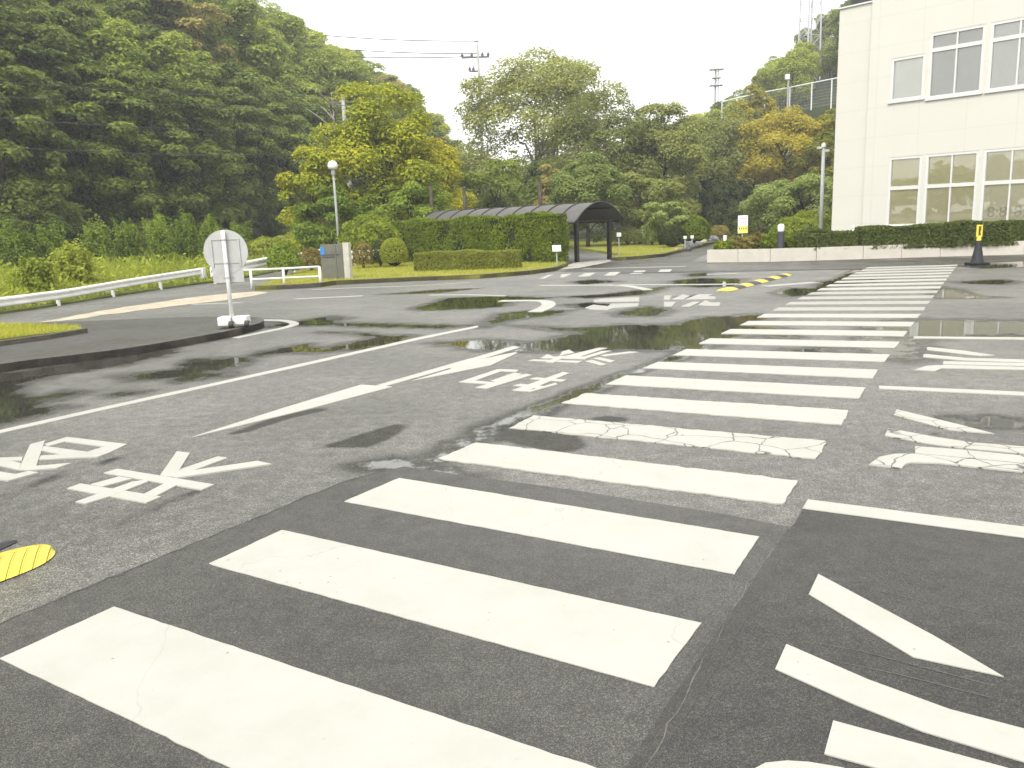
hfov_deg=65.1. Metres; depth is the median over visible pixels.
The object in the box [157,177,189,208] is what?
undergrowth bush
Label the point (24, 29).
forest tree
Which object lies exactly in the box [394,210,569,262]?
clipped hedge
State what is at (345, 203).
tree
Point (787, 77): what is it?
camera pole
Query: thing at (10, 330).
lawn grass
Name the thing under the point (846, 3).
forest tree
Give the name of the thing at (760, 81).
forest tree
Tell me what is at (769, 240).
shrub
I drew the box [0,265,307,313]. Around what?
field
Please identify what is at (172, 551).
joint line
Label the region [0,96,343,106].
power line
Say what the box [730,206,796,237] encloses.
shrub
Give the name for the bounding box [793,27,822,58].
forest tree
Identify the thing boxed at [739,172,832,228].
tree
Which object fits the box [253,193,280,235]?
undergrowth bush
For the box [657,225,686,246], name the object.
rounded bush
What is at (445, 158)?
tree
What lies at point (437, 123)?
forest tree
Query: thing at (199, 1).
forest tree
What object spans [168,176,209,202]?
undergrowth bush
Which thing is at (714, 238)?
rock
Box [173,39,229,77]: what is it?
forest tree
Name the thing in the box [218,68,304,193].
forest tree
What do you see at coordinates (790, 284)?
edge line
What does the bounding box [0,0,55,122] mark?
forest tree
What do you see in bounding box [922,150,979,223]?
window
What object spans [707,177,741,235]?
conifer
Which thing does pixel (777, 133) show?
tree
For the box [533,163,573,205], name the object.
tree
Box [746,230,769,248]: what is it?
shrub
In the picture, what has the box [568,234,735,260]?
verge
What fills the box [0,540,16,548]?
speed bump
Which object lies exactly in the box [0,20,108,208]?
forest tree
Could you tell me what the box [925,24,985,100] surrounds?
window
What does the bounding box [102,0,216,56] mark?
forest tree
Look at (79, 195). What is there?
undergrowth bush
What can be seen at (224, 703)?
crosswalk
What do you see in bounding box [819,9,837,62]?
forest tree
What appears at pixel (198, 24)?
forest tree
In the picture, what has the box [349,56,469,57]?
power line
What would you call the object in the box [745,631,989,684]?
scratch line
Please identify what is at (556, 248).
sign
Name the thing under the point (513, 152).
forest tree
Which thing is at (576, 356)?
painted character
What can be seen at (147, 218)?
undergrowth bush
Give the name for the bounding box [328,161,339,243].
lamp post
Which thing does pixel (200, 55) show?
forest tree
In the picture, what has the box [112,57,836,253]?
terrain
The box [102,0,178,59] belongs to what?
forest tree
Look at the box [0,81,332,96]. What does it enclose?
power line
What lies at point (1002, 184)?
window
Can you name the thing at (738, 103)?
forest tree
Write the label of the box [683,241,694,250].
rock
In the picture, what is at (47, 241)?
young shrub
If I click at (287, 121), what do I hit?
forest tree
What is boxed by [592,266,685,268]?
edge line
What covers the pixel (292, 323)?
edge line
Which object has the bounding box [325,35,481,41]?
power line
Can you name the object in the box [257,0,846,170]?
sky
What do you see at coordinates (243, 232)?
young shrub
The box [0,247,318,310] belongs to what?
tall weeds
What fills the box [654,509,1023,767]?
asphalt bay
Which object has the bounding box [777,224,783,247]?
bollard light
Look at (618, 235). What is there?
garden light
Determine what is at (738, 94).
forest tree
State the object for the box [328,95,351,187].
utility pole
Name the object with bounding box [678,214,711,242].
rounded bush
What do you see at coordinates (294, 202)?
undergrowth bush
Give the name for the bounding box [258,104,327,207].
forest tree
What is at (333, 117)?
dead tree
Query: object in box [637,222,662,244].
shrub
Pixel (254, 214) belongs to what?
undergrowth bush
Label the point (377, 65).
forest tree
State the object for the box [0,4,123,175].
forest tree
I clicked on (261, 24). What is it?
forest tree
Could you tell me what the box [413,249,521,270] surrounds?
clipped hedge
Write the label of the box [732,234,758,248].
shrub
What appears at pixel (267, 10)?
forest tree
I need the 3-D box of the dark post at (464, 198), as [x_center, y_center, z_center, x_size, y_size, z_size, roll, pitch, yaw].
[-1.997,-6.904,34.604,0.180,3.047,0.180,-2,11,0]
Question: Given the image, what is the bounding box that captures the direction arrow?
[190,346,520,437]
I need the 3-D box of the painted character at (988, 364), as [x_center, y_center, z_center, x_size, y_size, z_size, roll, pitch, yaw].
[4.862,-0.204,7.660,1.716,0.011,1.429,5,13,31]
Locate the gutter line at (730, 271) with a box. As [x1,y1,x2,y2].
[620,268,862,272]
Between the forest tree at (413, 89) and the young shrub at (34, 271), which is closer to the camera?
the young shrub at (34, 271)
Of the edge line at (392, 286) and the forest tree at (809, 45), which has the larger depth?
the forest tree at (809, 45)
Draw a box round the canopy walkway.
[425,201,623,261]
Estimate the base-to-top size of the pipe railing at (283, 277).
0.615 m
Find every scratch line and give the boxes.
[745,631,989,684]
[775,649,988,696]
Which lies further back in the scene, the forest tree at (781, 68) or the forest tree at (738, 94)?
the forest tree at (738, 94)
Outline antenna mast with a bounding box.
[709,46,723,102]
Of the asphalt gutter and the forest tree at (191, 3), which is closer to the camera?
the asphalt gutter
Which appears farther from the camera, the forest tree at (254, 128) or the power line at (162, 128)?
the forest tree at (254, 128)
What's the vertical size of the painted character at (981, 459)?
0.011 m
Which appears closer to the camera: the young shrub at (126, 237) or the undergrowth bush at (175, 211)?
the young shrub at (126, 237)
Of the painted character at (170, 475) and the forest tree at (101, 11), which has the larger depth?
the forest tree at (101, 11)
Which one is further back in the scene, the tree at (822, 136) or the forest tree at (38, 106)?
the tree at (822, 136)
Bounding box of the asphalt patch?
[0,466,788,767]
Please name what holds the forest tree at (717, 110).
on the terrain at (815, 112)
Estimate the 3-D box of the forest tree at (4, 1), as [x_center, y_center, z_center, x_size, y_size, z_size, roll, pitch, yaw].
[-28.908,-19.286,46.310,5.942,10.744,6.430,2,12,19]
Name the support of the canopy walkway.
on the road
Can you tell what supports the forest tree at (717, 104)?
on the terrain at (815, 112)
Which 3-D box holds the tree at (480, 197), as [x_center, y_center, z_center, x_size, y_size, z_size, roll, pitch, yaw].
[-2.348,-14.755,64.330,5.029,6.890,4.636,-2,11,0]
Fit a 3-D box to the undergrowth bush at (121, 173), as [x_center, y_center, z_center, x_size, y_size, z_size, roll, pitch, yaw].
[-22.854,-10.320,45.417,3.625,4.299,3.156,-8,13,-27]
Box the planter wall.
[707,241,1023,261]
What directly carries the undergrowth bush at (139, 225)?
on the field
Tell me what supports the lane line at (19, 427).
on the road
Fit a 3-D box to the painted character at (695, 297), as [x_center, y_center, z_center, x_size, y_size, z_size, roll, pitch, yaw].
[3.227,-1.516,14.501,0.961,0.011,2.272,0,12,10]
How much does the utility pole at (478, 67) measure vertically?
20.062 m
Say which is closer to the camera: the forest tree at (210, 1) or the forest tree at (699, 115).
the forest tree at (210, 1)
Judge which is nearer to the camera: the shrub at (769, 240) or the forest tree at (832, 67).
the shrub at (769, 240)
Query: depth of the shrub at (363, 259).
28.62 m
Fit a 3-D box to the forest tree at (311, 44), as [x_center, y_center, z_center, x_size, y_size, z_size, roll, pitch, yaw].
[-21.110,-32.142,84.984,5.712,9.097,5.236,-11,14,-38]
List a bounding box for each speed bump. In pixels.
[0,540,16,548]
[0,544,54,581]
[716,273,790,290]
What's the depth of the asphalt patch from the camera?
3.10 m
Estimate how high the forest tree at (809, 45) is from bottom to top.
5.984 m
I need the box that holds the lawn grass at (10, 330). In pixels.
[0,237,734,337]
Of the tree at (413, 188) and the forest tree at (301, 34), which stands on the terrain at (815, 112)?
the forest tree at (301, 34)
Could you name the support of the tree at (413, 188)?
on the verge at (412, 275)
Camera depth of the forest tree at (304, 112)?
58.59 m
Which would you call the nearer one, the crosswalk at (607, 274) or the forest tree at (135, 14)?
the crosswalk at (607, 274)
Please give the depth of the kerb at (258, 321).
10.48 m
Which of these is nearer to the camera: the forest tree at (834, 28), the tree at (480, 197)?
the tree at (480, 197)
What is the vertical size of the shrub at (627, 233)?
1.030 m
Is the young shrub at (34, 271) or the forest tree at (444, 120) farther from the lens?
the forest tree at (444, 120)
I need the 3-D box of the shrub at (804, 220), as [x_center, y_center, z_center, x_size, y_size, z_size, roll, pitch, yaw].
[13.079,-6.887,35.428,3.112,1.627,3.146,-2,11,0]
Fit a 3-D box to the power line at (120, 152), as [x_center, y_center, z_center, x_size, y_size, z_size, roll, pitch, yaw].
[-15.570,-10.874,37.472,18.424,0.317,0.025,-12,15,-40]
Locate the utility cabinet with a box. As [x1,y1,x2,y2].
[320,243,352,278]
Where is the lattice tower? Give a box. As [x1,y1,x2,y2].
[797,0,821,79]
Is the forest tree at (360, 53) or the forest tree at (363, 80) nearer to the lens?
the forest tree at (363, 80)
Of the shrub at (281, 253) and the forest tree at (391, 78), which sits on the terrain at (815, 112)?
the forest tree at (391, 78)
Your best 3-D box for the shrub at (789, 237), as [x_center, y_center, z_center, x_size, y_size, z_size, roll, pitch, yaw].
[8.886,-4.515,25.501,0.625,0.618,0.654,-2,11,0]
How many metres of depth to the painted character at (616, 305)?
14.25 m
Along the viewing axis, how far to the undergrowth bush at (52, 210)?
35.77 m
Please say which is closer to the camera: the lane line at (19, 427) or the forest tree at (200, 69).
the lane line at (19, 427)
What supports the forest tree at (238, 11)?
on the terrain at (815, 112)
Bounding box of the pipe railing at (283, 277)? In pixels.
[243,266,321,289]
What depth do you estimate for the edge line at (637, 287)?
17.59 m
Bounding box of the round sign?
[203,230,250,327]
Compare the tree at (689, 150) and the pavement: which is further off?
the tree at (689, 150)
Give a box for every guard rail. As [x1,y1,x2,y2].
[0,267,206,307]
[210,257,268,283]
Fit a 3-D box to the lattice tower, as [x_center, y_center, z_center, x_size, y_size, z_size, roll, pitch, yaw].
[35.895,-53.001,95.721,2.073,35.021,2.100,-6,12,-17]
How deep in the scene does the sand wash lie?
18.02 m
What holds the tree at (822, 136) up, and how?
on the terrain at (815, 112)
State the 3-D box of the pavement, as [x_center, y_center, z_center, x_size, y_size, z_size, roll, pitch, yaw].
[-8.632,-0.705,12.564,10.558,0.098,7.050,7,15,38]
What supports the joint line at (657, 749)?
on the road
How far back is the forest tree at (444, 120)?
106.33 m
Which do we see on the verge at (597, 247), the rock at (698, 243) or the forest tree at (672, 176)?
the rock at (698, 243)
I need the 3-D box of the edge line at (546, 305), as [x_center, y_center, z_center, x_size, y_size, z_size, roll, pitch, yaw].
[0.430,-1.465,14.800,0.921,0.010,2.469,-5,12,-14]
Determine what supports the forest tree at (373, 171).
on the terrain at (815, 112)
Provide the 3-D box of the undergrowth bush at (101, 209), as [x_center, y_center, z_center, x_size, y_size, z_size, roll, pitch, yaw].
[-22.938,-8.412,41.964,3.950,4.685,3.439,1,12,17]
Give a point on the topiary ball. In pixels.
(393, 252)
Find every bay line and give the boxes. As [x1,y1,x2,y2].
[803,499,1023,537]
[879,386,1023,395]
[914,336,1023,339]
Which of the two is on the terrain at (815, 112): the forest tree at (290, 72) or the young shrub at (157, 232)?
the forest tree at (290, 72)
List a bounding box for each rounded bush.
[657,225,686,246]
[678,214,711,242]
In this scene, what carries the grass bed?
on the pavement
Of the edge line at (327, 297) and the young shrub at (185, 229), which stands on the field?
the young shrub at (185, 229)
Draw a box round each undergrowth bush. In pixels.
[0,193,82,257]
[0,213,36,263]
[29,200,89,252]
[34,224,76,252]
[46,180,90,238]
[47,164,93,200]
[65,186,114,242]
[65,217,119,254]
[66,201,93,226]
[107,209,174,254]
[117,170,134,184]
[119,218,171,251]
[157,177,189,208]
[165,218,203,252]
[167,208,207,246]
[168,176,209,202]
[191,199,255,241]
[220,206,262,237]
[220,223,260,239]
[222,199,262,238]
[251,204,281,236]
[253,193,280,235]
[260,213,288,241]
[272,201,298,241]
[274,221,300,236]
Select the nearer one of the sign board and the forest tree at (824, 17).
the sign board
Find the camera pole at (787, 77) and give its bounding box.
[785,74,789,111]
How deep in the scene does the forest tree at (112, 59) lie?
45.98 m
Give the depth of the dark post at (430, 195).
35.49 m
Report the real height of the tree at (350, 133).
8.298 m
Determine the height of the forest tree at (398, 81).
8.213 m
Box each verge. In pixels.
[255,262,567,289]
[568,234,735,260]
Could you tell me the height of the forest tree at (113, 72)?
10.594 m
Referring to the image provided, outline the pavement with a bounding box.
[0,317,263,371]
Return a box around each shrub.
[0,218,44,269]
[9,256,59,294]
[29,220,66,262]
[45,238,100,285]
[77,214,119,266]
[110,218,144,262]
[138,201,177,264]
[172,206,204,261]
[197,213,223,251]
[225,220,257,254]
[245,236,281,258]
[265,240,303,275]
[273,230,333,252]
[299,247,321,269]
[334,213,402,250]
[352,240,373,267]
[372,239,383,265]
[605,226,645,244]
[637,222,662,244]
[709,225,730,239]
[712,240,733,249]
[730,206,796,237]
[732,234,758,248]
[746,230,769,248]
[757,231,787,248]
[770,210,831,235]
[784,232,794,247]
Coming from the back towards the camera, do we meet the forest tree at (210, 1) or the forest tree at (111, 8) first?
the forest tree at (210, 1)
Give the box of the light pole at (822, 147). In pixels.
[817,143,828,228]
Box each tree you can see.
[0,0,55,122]
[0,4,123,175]
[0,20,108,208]
[0,22,124,201]
[0,34,54,178]
[0,50,71,235]
[0,61,37,219]
[0,88,39,179]
[2,0,93,161]
[3,0,50,8]
[5,38,157,232]
[9,0,96,44]
[45,0,111,32]
[47,0,120,164]
[53,0,129,45]
[55,65,172,227]
[66,17,182,177]
[80,50,209,248]
[93,0,146,15]
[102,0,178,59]
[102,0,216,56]
[111,0,209,63]
[115,10,183,179]
[121,74,218,229]
[128,0,244,85]
[132,30,223,178]
[132,80,254,226]
[163,61,264,203]
[171,50,249,188]
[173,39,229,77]
[189,0,233,47]
[191,0,293,100]
[198,61,278,193]
[201,0,230,31]
[207,78,290,230]
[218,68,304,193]
[221,26,239,50]
[235,27,312,155]
[242,87,316,233]
[244,12,268,27]
[246,9,326,93]
[253,0,281,20]
[256,86,330,189]
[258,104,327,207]
[270,51,343,104]
[273,144,358,251]
[274,10,318,50]
[286,63,308,81]
[289,82,338,175]
[290,183,371,256]
[291,81,452,236]
[296,29,330,60]
[298,90,357,190]
[299,75,334,118]
[302,35,328,73]
[306,91,357,155]
[314,47,389,121]
[325,57,370,112]
[326,43,360,70]
[329,107,383,205]
[332,104,375,184]
[346,64,385,103]
[354,48,364,61]
[354,122,419,214]
[359,180,456,241]
[362,60,395,84]
[363,115,396,191]
[373,73,410,103]
[381,96,402,119]
[382,77,411,120]
[382,136,477,219]
[384,110,400,185]
[396,99,438,138]
[400,85,422,112]
[423,112,451,135]
[426,121,460,183]
[426,126,467,191]
[427,113,444,134]
[428,121,456,146]
[433,164,479,209]
[436,130,461,154]
[451,45,632,202]
[452,145,478,193]
[455,156,509,208]
[467,158,525,208]
[502,157,578,229]
[506,150,526,181]
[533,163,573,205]
[535,89,676,235]
[542,153,631,246]
[598,171,687,243]
[620,101,713,226]
[632,151,689,198]
[642,201,692,227]
[668,204,725,218]
[669,104,766,204]
[690,113,707,155]
[700,108,728,163]
[703,101,727,157]
[713,97,754,143]
[721,89,769,121]
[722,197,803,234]
[724,84,779,132]
[727,104,834,197]
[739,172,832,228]
[743,70,779,118]
[751,57,795,107]
[765,47,820,108]
[766,55,776,65]
[789,41,823,95]
[790,108,835,228]
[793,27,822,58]
[812,9,835,50]
[815,40,837,78]
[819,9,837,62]
[822,10,839,62]
[830,0,850,49]
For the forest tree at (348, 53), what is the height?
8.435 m
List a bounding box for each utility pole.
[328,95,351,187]
[460,40,489,194]
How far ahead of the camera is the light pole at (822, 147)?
32.10 m
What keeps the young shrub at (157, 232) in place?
on the field
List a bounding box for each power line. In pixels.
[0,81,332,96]
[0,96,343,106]
[1,118,323,131]
[4,147,303,154]
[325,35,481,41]
[343,49,476,53]
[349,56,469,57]
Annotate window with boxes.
[886,155,921,225]
[887,53,925,103]
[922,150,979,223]
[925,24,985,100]
[979,147,1023,220]
[984,17,1023,93]
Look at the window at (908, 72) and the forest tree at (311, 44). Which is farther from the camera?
the forest tree at (311, 44)
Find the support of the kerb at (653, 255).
on the road
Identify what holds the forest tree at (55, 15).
on the terrain at (815, 112)
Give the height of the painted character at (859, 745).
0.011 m
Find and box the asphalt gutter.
[562,243,1023,271]
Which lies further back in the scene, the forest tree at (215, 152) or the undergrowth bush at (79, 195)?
the forest tree at (215, 152)
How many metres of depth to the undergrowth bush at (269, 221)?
52.49 m
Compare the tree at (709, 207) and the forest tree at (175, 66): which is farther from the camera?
the tree at (709, 207)
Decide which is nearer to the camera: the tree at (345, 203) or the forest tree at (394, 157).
the tree at (345, 203)
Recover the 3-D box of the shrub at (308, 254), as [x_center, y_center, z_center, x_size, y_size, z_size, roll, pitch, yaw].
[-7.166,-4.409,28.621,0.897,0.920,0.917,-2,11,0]
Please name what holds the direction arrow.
on the road
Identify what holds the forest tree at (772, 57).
on the terrain at (815, 112)
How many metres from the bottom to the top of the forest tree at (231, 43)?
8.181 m
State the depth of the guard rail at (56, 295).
20.10 m
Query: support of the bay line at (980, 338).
on the road
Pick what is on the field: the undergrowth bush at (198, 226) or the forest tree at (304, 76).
the undergrowth bush at (198, 226)
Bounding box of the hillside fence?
[721,77,836,118]
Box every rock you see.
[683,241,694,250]
[694,241,701,246]
[707,236,718,242]
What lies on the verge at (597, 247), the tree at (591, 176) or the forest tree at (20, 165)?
the tree at (591, 176)
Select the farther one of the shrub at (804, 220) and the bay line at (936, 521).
the shrub at (804, 220)
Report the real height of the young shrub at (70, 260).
1.542 m
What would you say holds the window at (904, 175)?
in the office building
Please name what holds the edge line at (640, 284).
on the road
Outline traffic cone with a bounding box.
[964,225,989,264]
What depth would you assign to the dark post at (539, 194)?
33.16 m
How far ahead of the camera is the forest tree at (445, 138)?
86.64 m
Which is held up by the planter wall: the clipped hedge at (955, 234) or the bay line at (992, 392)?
the clipped hedge at (955, 234)
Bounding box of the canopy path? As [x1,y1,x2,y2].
[559,260,615,269]
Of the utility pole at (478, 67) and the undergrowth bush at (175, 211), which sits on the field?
the undergrowth bush at (175, 211)
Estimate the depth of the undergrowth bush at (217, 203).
48.13 m
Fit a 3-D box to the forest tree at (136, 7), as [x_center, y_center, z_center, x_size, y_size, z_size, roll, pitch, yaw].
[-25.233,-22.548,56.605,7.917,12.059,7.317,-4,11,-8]
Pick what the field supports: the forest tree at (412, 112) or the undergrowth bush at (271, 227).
the undergrowth bush at (271, 227)
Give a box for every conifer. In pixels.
[693,165,716,226]
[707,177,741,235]
[731,179,754,234]
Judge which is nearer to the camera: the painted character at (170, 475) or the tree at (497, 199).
the painted character at (170, 475)
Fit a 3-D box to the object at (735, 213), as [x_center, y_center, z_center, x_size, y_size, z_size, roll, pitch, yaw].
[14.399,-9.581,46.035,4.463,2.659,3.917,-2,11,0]
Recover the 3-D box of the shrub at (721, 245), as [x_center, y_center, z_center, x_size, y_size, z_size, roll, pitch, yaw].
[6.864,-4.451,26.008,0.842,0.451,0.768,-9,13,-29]
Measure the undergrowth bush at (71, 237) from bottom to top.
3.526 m
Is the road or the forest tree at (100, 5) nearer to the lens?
the road
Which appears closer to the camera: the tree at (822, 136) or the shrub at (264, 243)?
the shrub at (264, 243)
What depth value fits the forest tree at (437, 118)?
100.18 m
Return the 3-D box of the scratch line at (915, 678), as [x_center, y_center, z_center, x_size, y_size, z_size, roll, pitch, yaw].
[1.180,0.944,2.658,0.699,0.001,0.021,4,13,29]
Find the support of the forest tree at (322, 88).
on the terrain at (815, 112)
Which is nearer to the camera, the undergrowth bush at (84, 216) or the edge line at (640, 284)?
the edge line at (640, 284)
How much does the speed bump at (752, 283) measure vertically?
0.047 m
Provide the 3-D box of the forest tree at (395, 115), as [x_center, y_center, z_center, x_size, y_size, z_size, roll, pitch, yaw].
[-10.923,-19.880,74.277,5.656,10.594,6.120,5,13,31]
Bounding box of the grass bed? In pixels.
[0,326,81,339]
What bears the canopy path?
on the road
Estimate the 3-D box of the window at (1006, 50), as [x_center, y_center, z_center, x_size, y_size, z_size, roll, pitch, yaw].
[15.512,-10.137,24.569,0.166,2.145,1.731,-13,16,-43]
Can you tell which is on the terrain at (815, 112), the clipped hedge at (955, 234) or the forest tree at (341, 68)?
the forest tree at (341, 68)
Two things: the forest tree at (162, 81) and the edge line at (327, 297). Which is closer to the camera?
the edge line at (327, 297)
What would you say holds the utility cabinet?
on the verge at (412, 275)
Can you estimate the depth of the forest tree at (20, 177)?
35.77 m
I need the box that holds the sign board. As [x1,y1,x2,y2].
[738,215,747,236]
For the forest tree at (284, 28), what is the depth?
71.10 m
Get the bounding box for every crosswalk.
[0,265,956,767]
[539,269,671,278]
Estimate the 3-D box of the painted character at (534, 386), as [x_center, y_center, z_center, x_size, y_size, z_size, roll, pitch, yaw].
[0.311,-0.025,7.658,0.375,0.011,0.957,4,13,30]
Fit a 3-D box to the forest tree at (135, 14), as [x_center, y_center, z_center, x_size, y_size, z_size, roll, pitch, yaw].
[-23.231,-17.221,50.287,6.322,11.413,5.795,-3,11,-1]
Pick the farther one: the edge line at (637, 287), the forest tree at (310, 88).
the forest tree at (310, 88)
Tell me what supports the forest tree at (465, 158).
on the terrain at (815, 112)
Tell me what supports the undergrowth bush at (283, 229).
on the field
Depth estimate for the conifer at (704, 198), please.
55.03 m
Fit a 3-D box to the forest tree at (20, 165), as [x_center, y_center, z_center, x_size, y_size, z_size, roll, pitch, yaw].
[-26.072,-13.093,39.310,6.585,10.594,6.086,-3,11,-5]
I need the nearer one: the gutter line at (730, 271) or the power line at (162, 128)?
the gutter line at (730, 271)
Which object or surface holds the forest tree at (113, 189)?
on the terrain at (815, 112)
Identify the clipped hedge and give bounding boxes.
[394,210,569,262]
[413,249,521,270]
[793,227,858,250]
[855,219,1023,248]
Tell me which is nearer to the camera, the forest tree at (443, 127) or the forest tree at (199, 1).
the forest tree at (199, 1)
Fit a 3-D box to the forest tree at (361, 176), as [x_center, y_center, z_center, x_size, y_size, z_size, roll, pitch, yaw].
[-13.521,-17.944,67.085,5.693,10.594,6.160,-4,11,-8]
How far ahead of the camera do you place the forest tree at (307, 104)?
61.43 m
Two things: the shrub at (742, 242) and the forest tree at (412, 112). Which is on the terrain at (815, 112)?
the forest tree at (412, 112)
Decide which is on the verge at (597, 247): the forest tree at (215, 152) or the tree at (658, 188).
the tree at (658, 188)
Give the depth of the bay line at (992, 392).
6.59 m
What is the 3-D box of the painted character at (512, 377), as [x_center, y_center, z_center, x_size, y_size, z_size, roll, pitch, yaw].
[-0.150,-0.055,7.897,0.506,0.011,0.926,5,13,30]
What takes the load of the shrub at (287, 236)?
on the field
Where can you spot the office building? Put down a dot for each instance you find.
(929, 125)
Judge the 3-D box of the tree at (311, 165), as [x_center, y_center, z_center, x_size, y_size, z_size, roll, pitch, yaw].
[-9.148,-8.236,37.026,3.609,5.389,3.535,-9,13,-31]
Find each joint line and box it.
[0,468,392,623]
[646,535,782,766]
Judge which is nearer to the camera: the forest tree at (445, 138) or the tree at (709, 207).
the tree at (709, 207)
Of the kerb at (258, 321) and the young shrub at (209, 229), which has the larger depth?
the young shrub at (209, 229)
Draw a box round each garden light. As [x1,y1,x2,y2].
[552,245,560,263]
[616,233,620,255]
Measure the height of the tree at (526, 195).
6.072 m
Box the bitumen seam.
[626,513,803,767]
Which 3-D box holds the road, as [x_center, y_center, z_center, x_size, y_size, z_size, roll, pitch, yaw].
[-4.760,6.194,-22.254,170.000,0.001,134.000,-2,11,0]
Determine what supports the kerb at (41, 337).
on the pavement
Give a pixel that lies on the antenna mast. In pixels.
(715, 77)
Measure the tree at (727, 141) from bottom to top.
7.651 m
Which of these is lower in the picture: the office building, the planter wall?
the planter wall
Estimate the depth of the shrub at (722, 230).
43.41 m
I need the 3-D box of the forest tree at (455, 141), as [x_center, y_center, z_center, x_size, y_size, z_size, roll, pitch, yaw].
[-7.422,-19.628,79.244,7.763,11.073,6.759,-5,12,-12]
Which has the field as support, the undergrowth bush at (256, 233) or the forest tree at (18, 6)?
the undergrowth bush at (256, 233)
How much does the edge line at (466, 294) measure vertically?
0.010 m
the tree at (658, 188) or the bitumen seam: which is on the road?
the bitumen seam
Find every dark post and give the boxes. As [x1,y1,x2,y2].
[428,184,433,212]
[462,188,466,208]
[537,180,541,205]
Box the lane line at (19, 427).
[0,326,477,433]
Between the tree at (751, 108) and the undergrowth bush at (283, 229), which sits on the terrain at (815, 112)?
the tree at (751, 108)
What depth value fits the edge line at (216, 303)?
17.67 m
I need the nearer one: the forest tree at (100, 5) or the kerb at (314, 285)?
the kerb at (314, 285)
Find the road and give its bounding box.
[0,244,1023,622]
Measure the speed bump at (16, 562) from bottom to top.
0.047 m
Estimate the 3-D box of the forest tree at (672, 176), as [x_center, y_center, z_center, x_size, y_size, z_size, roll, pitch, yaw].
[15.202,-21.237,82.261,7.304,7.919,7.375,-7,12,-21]
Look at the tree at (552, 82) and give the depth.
59.35 m
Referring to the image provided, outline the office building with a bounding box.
[831,0,1023,230]
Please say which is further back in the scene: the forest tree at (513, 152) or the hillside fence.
the forest tree at (513, 152)
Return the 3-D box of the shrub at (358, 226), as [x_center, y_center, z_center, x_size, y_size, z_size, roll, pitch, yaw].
[-5.764,-5.857,32.440,2.895,2.040,2.922,-2,11,0]
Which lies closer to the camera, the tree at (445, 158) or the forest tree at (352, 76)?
the tree at (445, 158)
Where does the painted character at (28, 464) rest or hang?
on the road
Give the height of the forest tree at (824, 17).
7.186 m
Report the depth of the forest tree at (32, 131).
36.39 m
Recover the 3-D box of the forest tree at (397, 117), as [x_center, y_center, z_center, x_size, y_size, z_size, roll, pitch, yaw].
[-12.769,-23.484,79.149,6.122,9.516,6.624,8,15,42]
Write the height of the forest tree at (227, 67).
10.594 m
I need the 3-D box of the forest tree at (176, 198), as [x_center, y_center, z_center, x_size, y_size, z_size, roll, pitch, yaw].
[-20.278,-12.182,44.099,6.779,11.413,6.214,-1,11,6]
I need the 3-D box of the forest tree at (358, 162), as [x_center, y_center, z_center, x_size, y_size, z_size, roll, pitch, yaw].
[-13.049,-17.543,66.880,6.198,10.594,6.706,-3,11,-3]
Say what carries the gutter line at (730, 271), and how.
on the road
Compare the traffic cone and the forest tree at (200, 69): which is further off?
the forest tree at (200, 69)
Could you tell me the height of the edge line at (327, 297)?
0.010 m
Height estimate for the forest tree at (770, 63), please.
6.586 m
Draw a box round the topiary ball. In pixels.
[379,238,408,266]
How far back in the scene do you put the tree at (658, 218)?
39.77 m
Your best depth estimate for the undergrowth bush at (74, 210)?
38.55 m
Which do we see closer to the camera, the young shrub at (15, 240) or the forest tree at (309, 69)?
the young shrub at (15, 240)
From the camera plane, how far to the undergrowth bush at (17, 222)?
34.55 m
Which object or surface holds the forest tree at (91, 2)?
on the terrain at (815, 112)
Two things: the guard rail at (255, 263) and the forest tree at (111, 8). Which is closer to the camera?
the guard rail at (255, 263)
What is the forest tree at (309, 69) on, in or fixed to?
on the terrain at (815, 112)
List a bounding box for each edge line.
[191,302,242,304]
[232,319,298,337]
[296,295,362,298]
[312,282,470,289]
[428,294,507,295]
[498,300,555,311]
[539,284,737,285]
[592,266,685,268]
[608,285,652,289]
[763,282,819,286]
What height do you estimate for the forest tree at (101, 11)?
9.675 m
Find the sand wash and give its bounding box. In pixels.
[36,292,266,322]
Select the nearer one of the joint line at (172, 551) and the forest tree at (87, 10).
the joint line at (172, 551)
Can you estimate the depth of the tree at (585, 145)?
51.05 m
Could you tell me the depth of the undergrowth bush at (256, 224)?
49.47 m
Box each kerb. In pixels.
[0,317,263,372]
[0,328,87,345]
[255,263,567,289]
[610,238,722,260]
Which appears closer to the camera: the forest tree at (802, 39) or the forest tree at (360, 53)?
the forest tree at (802, 39)
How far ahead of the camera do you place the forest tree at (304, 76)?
67.48 m
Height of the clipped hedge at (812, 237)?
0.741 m
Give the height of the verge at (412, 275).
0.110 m
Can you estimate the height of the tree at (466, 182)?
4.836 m
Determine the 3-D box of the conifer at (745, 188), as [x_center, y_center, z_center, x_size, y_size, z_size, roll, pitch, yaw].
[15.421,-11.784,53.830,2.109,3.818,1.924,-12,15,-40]
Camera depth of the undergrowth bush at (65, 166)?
42.16 m
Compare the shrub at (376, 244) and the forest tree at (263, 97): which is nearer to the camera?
the shrub at (376, 244)
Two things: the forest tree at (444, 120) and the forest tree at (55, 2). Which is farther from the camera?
the forest tree at (444, 120)
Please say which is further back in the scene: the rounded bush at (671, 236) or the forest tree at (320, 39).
the forest tree at (320, 39)
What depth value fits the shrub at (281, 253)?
26.66 m
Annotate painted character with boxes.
[0,437,126,481]
[67,451,271,504]
[458,369,531,388]
[512,372,569,392]
[528,348,638,365]
[585,297,638,309]
[663,294,719,306]
[756,574,1023,767]
[869,409,1023,472]
[915,347,1023,371]
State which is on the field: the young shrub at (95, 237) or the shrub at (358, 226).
the young shrub at (95, 237)
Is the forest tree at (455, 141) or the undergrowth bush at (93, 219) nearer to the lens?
the undergrowth bush at (93, 219)

